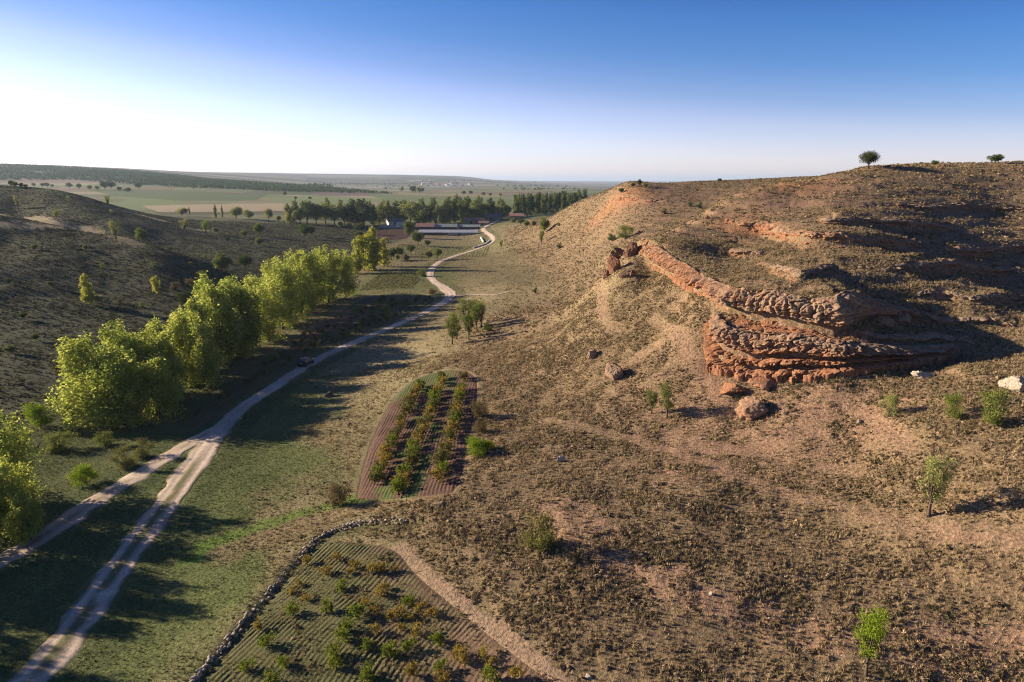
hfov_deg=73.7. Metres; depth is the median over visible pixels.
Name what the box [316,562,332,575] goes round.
grapevine
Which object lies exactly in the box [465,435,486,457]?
bush
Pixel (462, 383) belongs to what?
grapevine
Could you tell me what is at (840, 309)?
rock cliff
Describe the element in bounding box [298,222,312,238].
walnut tree
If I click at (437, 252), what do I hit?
fruit tree
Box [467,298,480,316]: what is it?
almond tree
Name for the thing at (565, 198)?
poplar tree
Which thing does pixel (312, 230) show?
walnut tree
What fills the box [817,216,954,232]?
rock ledge
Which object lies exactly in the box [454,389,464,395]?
grapevine
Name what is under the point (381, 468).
grapevine
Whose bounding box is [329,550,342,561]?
grapevine
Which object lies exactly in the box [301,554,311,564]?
grapevine
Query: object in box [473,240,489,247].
roadside wall
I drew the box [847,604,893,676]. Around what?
almond tree
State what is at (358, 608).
grapevine
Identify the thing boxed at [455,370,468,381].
grapevine
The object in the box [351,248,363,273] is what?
poplar tree
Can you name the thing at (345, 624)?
grapevine
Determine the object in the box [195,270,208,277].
bush
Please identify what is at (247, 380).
grapevine
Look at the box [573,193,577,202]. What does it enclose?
poplar tree
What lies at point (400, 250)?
bush
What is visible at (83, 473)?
bush
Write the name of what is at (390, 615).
grapevine
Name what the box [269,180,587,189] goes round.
wood
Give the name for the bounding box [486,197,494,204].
poplar tree
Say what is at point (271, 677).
grapevine
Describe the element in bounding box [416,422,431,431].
grapevine
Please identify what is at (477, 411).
bush
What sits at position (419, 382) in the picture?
grapevine
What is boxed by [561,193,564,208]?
poplar tree
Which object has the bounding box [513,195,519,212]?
poplar tree
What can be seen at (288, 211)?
poplar tree
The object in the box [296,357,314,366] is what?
parked car
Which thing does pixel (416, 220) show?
poplar tree
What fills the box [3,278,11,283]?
bush
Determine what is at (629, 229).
bush
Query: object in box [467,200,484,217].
poplar tree
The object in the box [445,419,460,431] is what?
grapevine
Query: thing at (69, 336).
bush
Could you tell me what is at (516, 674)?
grapevine
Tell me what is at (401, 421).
grapevine
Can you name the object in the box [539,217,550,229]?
bushy tree
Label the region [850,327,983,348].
rock ledge
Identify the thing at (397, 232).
ploughed field
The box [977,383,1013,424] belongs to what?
bush
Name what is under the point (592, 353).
boulder
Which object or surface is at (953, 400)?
bush
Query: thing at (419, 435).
grapevine
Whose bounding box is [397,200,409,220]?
poplar tree
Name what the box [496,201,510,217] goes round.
poplar tree
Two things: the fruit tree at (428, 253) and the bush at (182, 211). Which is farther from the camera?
the bush at (182, 211)
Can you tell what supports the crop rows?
on the ground at (166, 201)
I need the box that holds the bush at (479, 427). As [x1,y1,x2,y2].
[473,420,487,433]
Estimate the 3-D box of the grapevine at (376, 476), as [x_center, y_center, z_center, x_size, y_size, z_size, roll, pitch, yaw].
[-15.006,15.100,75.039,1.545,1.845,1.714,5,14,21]
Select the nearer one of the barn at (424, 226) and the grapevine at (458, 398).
the grapevine at (458, 398)
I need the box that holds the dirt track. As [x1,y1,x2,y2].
[0,423,232,571]
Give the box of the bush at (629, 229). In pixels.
[616,224,634,238]
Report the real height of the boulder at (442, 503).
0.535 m
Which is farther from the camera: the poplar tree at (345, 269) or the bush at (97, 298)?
the poplar tree at (345, 269)
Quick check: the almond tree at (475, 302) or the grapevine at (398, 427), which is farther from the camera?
the almond tree at (475, 302)
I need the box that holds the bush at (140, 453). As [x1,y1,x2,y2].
[134,438,155,460]
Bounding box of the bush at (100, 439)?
[90,429,113,446]
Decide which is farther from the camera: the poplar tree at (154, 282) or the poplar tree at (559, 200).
the poplar tree at (559, 200)
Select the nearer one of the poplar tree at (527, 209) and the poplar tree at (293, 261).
the poplar tree at (293, 261)
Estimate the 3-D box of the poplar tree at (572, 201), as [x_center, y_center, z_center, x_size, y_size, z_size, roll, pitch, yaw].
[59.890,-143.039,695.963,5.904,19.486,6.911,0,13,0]
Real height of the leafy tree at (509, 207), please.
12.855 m
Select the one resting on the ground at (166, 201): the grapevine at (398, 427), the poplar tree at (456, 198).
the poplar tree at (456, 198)
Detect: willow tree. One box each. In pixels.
[228,206,242,218]
[243,209,253,217]
[263,208,272,219]
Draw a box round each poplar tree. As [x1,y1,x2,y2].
[0,409,48,498]
[0,452,41,535]
[0,489,47,545]
[40,331,121,429]
[75,345,157,428]
[78,273,93,303]
[90,318,153,409]
[123,328,159,399]
[131,351,186,419]
[142,328,187,401]
[143,312,190,392]
[150,275,160,293]
[164,302,213,386]
[166,310,214,369]
[182,319,226,388]
[184,270,229,315]
[184,295,221,349]
[197,278,250,366]
[212,204,217,217]
[214,275,264,359]
[217,276,264,354]
[230,278,263,330]
[242,272,267,332]
[249,278,290,341]
[259,258,298,322]
[269,255,317,312]
[269,260,306,329]
[283,203,293,222]
[284,246,306,264]
[289,264,316,320]
[290,205,295,222]
[291,200,298,209]
[298,248,328,310]
[311,246,337,290]
[312,244,345,302]
[328,247,360,297]
[345,198,359,223]
[351,198,377,224]
[351,233,369,270]
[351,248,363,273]
[362,226,383,270]
[368,204,378,224]
[374,202,387,223]
[378,237,390,266]
[383,199,394,219]
[389,200,404,217]
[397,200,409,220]
[410,204,423,223]
[418,198,424,209]
[421,201,436,222]
[430,196,437,211]
[432,204,441,223]
[439,199,449,223]
[445,197,452,209]
[446,204,456,222]
[450,200,459,222]
[453,193,462,215]
[457,198,465,221]
[458,197,470,218]
[463,196,471,207]
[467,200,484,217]
[475,194,482,203]
[478,201,485,218]
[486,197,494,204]
[488,203,495,213]
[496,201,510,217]
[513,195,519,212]
[517,193,522,212]
[521,196,526,212]
[524,198,529,215]
[526,193,533,215]
[534,193,538,214]
[536,193,541,213]
[539,194,545,213]
[544,194,547,209]
[547,195,552,212]
[548,192,553,209]
[553,192,558,211]
[556,192,561,210]
[560,190,567,209]
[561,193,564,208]
[566,193,570,205]
[569,191,573,204]
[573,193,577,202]
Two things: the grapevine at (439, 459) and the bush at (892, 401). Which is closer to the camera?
the bush at (892, 401)
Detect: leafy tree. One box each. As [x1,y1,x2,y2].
[291,209,304,222]
[292,200,319,223]
[312,203,325,223]
[319,201,331,223]
[323,204,343,224]
[335,204,357,224]
[396,200,422,223]
[414,210,429,222]
[466,207,476,217]
[482,202,494,213]
[492,204,504,214]
[504,204,511,217]
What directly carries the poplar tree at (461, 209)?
on the ground at (166, 201)
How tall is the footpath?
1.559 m
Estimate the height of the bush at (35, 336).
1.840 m
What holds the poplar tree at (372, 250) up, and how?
on the ground at (166, 201)
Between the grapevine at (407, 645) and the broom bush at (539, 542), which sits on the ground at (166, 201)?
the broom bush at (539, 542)
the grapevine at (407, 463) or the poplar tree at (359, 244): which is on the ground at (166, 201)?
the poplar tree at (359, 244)
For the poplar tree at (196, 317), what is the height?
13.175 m
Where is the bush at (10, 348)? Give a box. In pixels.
[2,344,15,353]
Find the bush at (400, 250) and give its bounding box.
[395,246,403,254]
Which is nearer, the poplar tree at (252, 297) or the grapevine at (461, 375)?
the grapevine at (461, 375)
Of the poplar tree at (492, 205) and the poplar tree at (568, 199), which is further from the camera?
the poplar tree at (568, 199)
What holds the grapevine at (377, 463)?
on the vineyard soil at (422, 482)
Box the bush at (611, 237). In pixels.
[608,233,615,239]
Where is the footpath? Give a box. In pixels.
[456,292,509,295]
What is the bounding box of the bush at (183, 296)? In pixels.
[175,292,192,301]
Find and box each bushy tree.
[134,227,147,242]
[211,252,233,272]
[237,253,253,267]
[253,222,264,233]
[388,247,397,259]
[407,244,415,253]
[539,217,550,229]
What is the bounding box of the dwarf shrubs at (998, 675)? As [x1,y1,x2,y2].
[0,225,1023,681]
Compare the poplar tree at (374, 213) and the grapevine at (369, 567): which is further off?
the poplar tree at (374, 213)
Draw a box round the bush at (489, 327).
[483,322,493,330]
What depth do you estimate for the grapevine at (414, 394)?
101.04 m
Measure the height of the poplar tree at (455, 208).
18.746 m
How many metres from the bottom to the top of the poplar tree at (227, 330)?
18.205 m
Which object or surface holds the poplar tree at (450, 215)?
on the ground at (166, 201)
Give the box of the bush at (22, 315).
[17,312,26,318]
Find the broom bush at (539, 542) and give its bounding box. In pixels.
[517,509,558,552]
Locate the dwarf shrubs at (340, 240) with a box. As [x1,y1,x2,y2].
[0,160,1023,418]
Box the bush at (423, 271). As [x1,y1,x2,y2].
[415,269,426,275]
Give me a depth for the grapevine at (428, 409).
93.47 m
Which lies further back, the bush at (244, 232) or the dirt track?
the bush at (244, 232)
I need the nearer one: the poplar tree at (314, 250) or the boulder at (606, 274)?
the boulder at (606, 274)
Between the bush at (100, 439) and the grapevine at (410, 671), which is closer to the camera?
the grapevine at (410, 671)
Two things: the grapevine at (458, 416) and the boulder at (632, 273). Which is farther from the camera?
the boulder at (632, 273)
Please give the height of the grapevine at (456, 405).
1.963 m
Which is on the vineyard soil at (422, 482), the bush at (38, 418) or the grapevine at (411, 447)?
the grapevine at (411, 447)
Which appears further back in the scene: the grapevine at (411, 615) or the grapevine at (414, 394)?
the grapevine at (414, 394)
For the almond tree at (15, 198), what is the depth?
385.12 m
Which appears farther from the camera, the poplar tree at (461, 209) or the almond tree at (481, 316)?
the poplar tree at (461, 209)
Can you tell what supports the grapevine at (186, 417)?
on the vineyard soil at (212, 409)
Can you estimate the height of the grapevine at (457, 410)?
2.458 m
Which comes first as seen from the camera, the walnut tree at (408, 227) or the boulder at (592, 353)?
the boulder at (592, 353)
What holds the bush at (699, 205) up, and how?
on the ground at (166, 201)
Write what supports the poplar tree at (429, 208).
on the ground at (166, 201)
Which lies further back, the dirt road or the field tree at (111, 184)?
the field tree at (111, 184)
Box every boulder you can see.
[324,391,333,397]
[434,501,445,505]
[557,455,564,461]
[585,673,591,678]
[586,348,596,358]
[603,270,609,278]
[605,362,622,379]
[607,255,620,273]
[610,247,624,258]
[618,273,626,278]
[623,242,637,257]
[630,270,635,276]
[720,382,746,393]
[734,396,769,420]
[747,377,774,390]
[871,315,894,326]
[893,313,911,323]
[910,371,933,378]
[998,375,1023,391]
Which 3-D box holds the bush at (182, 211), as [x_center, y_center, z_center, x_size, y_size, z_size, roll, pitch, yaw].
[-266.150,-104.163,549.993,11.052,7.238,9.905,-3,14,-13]
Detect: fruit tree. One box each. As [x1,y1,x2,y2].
[424,250,432,259]
[432,248,442,258]
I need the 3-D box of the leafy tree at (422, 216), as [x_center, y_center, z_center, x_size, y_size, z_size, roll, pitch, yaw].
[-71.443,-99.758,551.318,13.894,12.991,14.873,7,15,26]
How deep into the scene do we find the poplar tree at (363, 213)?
528.51 m
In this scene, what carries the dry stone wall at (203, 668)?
on the ground at (166, 201)
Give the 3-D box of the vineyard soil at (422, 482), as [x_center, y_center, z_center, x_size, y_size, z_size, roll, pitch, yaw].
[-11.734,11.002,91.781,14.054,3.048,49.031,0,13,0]
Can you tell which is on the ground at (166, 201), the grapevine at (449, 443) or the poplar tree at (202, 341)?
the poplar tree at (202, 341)
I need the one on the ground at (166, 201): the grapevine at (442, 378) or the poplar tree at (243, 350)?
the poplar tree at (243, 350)
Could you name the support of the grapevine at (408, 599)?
on the vineyard soil at (243, 647)
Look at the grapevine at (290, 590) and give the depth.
57.50 m
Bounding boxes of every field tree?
[99,181,108,187]
[107,181,115,187]
[134,182,141,187]
[415,186,422,192]
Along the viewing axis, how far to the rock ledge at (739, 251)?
112.70 m
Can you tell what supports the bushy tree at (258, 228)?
on the ground at (166, 201)
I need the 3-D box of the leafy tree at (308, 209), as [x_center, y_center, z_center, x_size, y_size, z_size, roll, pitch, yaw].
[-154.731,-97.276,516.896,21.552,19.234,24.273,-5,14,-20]
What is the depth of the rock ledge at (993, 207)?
133.20 m
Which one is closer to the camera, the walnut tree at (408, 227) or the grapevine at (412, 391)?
the grapevine at (412, 391)
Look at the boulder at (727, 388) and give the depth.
80.64 m
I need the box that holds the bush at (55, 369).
[50,365,60,371]
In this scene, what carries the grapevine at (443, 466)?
on the vineyard soil at (422, 482)
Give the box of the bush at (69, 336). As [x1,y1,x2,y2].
[62,334,71,340]
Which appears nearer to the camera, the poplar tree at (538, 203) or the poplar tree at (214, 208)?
the poplar tree at (214, 208)
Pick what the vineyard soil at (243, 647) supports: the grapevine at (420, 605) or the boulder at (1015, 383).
the grapevine at (420, 605)
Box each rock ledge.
[618,195,661,203]
[723,218,920,249]
[727,249,763,258]
[757,262,837,281]
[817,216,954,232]
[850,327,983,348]
[853,259,1017,276]
[885,202,1021,212]
[909,289,1023,304]
[921,310,1018,328]
[943,241,1023,258]
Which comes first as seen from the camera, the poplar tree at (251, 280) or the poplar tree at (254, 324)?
the poplar tree at (254, 324)
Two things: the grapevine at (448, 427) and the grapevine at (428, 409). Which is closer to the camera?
the grapevine at (448, 427)
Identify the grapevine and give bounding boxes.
[179,410,190,421]
[214,391,224,398]
[238,653,255,671]
[242,377,251,383]
[253,617,263,629]
[257,628,276,647]
[262,666,281,681]
[274,654,289,668]
[283,600,300,616]
[286,583,297,593]
[295,577,302,585]
[298,593,310,601]
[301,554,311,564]
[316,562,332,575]
[319,596,335,613]
[323,638,342,658]
[327,654,343,668]
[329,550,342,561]
[332,626,351,644]
[335,578,348,591]
[337,613,354,634]
[346,602,365,620]
[348,559,363,572]
[358,659,374,678]
[358,671,375,681]
[359,593,370,604]
[360,637,373,651]
[365,562,378,571]
[365,603,379,615]
[366,471,382,484]
[367,621,381,635]
[368,463,385,478]
[370,458,388,473]
[373,580,388,597]
[375,443,391,455]
[375,454,390,468]
[375,560,386,572]
[377,639,403,657]
[378,450,393,460]
[382,437,396,449]
[384,429,399,446]
[386,611,393,620]
[387,426,400,437]
[387,476,409,494]
[387,603,406,617]
[389,469,410,484]
[389,564,399,571]
[390,472,407,487]
[392,419,406,427]
[393,422,403,434]
[394,463,412,474]
[395,403,413,414]
[396,622,407,630]
[397,410,406,418]
[399,593,416,605]
[400,459,416,469]
[401,637,418,651]
[402,398,416,405]
[403,393,417,400]
[403,450,418,464]
[404,444,421,454]
[404,659,418,676]
[405,395,416,403]
[405,438,419,448]
[407,612,415,620]
[408,387,418,395]
[409,450,418,460]
[409,619,426,636]
[410,430,426,440]
[412,379,424,388]
[412,601,427,611]
[413,427,426,435]
[414,382,421,392]
[415,417,427,424]
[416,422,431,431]
[422,406,434,415]
[423,411,433,423]
[424,400,438,409]
[424,606,440,617]
[426,467,445,482]
[428,386,441,397]
[428,393,440,399]
[428,397,437,404]
[428,630,444,646]
[429,452,446,466]
[431,451,451,464]
[432,379,443,388]
[432,461,451,474]
[433,657,450,673]
[434,667,452,681]
[435,448,450,460]
[437,438,453,451]
[438,375,448,386]
[440,428,456,438]
[444,423,453,433]
[444,431,456,440]
[444,435,456,450]
[445,408,462,420]
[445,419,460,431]
[446,411,462,425]
[449,402,465,410]
[449,640,464,657]
[453,393,463,402]
[453,644,470,666]
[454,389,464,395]
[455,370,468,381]
[456,385,467,393]
[459,380,467,389]
[476,643,490,660]
[480,663,500,681]
[484,655,498,667]
[507,665,526,679]
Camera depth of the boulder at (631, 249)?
124.20 m
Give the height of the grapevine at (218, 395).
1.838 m
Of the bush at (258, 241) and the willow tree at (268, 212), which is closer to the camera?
the bush at (258, 241)
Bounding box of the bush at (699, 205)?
[695,202,702,207]
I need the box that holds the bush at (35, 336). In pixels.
[30,334,38,340]
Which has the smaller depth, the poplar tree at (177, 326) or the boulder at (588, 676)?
the boulder at (588, 676)
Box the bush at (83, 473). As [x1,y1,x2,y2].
[64,463,101,487]
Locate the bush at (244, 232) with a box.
[240,230,247,236]
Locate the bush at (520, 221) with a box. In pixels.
[517,218,524,224]
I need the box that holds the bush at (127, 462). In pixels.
[105,444,137,469]
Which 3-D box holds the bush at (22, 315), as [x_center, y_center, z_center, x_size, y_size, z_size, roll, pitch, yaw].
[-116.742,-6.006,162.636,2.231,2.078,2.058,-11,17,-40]
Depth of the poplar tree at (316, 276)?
193.98 m
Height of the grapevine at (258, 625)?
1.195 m
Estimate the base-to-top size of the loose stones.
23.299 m
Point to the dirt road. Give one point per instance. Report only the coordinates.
(52, 656)
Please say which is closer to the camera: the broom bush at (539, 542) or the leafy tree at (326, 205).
the broom bush at (539, 542)
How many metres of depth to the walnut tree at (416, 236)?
380.55 m
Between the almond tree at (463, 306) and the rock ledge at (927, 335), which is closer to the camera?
the rock ledge at (927, 335)
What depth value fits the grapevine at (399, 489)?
70.77 m
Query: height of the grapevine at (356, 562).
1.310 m
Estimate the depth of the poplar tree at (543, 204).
641.74 m
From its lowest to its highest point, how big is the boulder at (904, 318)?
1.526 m
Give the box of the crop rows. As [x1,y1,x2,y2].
[361,244,489,290]
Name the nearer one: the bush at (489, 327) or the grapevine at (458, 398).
the grapevine at (458, 398)
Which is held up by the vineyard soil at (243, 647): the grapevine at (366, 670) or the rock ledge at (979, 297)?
the grapevine at (366, 670)
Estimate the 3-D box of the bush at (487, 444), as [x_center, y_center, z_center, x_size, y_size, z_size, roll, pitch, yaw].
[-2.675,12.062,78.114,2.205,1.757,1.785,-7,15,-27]
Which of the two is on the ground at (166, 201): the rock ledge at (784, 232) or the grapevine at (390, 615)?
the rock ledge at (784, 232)
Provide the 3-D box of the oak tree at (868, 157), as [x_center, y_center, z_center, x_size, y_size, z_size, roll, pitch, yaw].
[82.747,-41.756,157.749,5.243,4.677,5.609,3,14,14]
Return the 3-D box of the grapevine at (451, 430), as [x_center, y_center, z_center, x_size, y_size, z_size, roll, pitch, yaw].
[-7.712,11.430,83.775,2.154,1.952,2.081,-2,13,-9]
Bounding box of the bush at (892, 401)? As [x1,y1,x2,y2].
[876,393,899,417]
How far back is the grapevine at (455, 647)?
48.11 m
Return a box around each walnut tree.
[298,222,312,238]
[308,225,315,235]
[353,222,364,230]
[354,231,363,237]
[403,220,414,236]
[411,230,424,244]
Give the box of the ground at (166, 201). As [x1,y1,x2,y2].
[0,161,1023,681]
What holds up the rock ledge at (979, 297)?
on the ground at (166, 201)
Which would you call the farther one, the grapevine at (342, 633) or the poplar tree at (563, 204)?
the poplar tree at (563, 204)
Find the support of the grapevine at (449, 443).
on the vineyard soil at (422, 482)
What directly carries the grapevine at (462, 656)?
on the vineyard soil at (243, 647)
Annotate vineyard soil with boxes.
[173,293,433,433]
[201,541,549,681]
[357,370,476,498]
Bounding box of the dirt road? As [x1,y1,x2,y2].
[6,220,499,681]
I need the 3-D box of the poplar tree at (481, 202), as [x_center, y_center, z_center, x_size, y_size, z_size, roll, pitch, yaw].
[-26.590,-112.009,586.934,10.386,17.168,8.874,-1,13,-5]
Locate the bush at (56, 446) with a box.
[40,429,79,452]
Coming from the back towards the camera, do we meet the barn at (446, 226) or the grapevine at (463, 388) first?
the barn at (446, 226)
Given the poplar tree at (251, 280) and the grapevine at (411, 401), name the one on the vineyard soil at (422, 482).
the grapevine at (411, 401)
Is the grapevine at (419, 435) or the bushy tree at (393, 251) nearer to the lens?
the grapevine at (419, 435)
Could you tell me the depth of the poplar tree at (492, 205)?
586.28 m
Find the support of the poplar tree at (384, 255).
on the ground at (166, 201)
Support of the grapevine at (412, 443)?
on the vineyard soil at (422, 482)
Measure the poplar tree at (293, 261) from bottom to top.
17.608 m
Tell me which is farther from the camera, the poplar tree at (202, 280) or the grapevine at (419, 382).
the poplar tree at (202, 280)
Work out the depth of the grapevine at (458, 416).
88.79 m
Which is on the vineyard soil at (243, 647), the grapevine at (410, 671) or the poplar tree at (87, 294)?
the grapevine at (410, 671)
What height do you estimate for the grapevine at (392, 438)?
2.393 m
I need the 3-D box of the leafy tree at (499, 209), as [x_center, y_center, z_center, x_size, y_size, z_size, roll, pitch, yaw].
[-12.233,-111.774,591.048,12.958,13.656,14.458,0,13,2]
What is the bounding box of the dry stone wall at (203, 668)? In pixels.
[189,516,407,681]
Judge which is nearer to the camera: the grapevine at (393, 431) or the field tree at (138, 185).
the grapevine at (393, 431)
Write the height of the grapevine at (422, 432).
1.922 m
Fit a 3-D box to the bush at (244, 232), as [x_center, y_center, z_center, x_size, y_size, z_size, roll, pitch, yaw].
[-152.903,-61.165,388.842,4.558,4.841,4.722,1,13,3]
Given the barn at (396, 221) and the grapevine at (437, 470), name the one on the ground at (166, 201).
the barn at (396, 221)
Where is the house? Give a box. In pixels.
[510,212,524,219]
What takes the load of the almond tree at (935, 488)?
on the ground at (166, 201)
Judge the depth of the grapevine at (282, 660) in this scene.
48.37 m
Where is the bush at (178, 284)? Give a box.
[169,282,181,289]
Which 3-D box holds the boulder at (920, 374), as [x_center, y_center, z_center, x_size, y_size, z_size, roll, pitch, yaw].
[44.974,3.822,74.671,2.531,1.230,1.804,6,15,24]
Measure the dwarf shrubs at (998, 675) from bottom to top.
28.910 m
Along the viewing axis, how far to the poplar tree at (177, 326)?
121.27 m
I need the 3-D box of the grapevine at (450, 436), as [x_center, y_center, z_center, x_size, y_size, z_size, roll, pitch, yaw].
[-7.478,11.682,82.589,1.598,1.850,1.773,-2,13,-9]
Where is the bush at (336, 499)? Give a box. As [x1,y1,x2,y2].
[326,481,350,505]
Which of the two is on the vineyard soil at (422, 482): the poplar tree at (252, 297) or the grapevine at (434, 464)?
the grapevine at (434, 464)
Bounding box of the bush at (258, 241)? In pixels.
[254,238,263,244]
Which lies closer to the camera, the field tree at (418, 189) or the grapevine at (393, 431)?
the grapevine at (393, 431)
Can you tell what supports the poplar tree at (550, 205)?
on the ground at (166, 201)
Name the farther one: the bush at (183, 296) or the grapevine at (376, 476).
the bush at (183, 296)
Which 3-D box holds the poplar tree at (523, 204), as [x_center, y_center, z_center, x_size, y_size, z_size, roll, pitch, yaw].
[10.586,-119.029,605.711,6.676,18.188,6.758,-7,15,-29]
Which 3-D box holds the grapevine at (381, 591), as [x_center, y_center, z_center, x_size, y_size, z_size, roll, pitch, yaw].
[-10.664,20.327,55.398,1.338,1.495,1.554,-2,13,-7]
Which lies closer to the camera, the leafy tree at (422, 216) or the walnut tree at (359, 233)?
the walnut tree at (359, 233)
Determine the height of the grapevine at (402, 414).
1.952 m
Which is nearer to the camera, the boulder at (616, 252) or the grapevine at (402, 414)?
the grapevine at (402, 414)
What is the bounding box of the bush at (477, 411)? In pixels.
[470,398,488,416]
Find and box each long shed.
[418,230,447,234]
[448,230,478,235]
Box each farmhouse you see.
[464,216,482,223]
[478,221,488,225]
[484,214,502,220]
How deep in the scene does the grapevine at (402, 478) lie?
71.78 m
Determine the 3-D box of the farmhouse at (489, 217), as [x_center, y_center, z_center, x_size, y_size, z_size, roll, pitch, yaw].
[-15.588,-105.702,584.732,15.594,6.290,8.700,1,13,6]
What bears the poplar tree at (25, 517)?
on the ground at (166, 201)
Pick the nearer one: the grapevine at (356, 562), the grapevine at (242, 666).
the grapevine at (242, 666)
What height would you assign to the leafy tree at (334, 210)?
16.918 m
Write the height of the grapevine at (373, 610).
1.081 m
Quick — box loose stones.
[392,246,1023,680]
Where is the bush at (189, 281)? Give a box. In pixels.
[184,278,196,284]
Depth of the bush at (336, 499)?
71.20 m
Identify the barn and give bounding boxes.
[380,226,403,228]
[384,218,403,224]
[415,223,434,229]
[435,224,457,229]
[458,224,479,229]
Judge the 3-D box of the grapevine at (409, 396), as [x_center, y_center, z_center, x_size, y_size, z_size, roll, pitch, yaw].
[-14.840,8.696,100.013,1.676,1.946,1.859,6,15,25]
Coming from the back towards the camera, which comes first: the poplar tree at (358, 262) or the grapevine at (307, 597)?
the poplar tree at (358, 262)
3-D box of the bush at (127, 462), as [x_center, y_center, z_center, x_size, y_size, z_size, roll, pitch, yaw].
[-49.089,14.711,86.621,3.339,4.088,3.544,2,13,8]
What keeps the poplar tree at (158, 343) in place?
on the ground at (166, 201)
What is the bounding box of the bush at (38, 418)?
[20,401,54,428]
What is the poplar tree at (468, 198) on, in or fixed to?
on the ground at (166, 201)
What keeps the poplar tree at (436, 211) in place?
on the ground at (166, 201)
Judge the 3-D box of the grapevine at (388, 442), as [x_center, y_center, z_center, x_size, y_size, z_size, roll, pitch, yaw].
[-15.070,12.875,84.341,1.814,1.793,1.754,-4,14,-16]
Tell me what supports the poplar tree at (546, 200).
on the ground at (166, 201)
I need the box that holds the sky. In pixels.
[0,0,1023,180]
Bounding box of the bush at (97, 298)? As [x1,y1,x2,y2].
[91,294,103,303]
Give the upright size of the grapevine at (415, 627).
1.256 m
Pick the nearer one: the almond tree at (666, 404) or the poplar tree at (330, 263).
the almond tree at (666, 404)
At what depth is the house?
556.58 m
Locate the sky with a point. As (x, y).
(517, 90)
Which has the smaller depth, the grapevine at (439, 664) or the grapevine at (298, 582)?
the grapevine at (439, 664)
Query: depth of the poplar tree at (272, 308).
155.02 m
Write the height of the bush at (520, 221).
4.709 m
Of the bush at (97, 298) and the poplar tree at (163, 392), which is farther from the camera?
the bush at (97, 298)
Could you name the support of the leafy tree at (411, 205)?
on the ground at (166, 201)
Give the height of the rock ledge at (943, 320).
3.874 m
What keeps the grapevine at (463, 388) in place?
on the vineyard soil at (422, 482)
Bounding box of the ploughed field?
[375,228,408,238]
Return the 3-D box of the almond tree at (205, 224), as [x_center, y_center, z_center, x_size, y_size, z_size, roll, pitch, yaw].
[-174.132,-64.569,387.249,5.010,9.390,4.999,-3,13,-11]
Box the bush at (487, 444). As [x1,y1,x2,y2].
[481,439,494,450]
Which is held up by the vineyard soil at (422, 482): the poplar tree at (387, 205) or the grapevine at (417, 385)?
the grapevine at (417, 385)
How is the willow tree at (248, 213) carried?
on the ground at (166, 201)
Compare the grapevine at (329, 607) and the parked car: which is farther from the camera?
the parked car
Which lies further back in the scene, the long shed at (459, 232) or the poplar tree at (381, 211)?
the poplar tree at (381, 211)
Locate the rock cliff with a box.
[639,237,959,382]
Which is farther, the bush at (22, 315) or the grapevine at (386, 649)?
the bush at (22, 315)
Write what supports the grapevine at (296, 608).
on the vineyard soil at (243, 647)
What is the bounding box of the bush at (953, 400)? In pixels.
[941,390,965,418]
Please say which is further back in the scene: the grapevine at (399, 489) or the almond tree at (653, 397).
the almond tree at (653, 397)
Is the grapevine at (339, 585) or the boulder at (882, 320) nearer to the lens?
the grapevine at (339, 585)
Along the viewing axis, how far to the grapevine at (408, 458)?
77.39 m
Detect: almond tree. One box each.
[13,195,19,207]
[108,219,119,238]
[178,218,188,231]
[201,220,208,233]
[444,317,457,344]
[448,312,462,338]
[455,297,474,327]
[461,313,474,339]
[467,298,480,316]
[469,302,483,330]
[477,300,486,326]
[539,230,544,243]
[646,388,659,413]
[659,381,675,418]
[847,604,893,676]
[915,452,960,517]
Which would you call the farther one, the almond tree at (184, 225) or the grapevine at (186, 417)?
the almond tree at (184, 225)
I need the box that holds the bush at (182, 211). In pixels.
[175,208,187,214]
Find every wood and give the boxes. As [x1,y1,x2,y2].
[0,163,391,193]
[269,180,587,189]
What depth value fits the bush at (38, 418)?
100.73 m
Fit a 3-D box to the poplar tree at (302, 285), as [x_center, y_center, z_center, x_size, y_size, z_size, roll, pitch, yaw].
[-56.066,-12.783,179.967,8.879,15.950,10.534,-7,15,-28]
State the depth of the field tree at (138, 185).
1315.64 m
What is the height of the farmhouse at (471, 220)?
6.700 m
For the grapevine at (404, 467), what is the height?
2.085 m
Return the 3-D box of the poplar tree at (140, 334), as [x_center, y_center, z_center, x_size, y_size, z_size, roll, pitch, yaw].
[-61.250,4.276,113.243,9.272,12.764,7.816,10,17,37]
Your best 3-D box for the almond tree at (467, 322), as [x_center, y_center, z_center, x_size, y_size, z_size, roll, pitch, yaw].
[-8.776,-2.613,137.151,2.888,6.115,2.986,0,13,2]
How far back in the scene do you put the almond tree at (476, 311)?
145.76 m
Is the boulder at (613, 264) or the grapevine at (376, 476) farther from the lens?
the boulder at (613, 264)
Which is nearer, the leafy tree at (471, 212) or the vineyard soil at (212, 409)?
the vineyard soil at (212, 409)
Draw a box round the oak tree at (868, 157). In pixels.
[858,150,880,168]
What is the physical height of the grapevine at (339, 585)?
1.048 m
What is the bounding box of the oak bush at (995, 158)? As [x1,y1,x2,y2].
[986,154,1004,163]
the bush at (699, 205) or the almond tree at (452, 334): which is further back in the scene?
the bush at (699, 205)
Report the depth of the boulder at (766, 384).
79.62 m

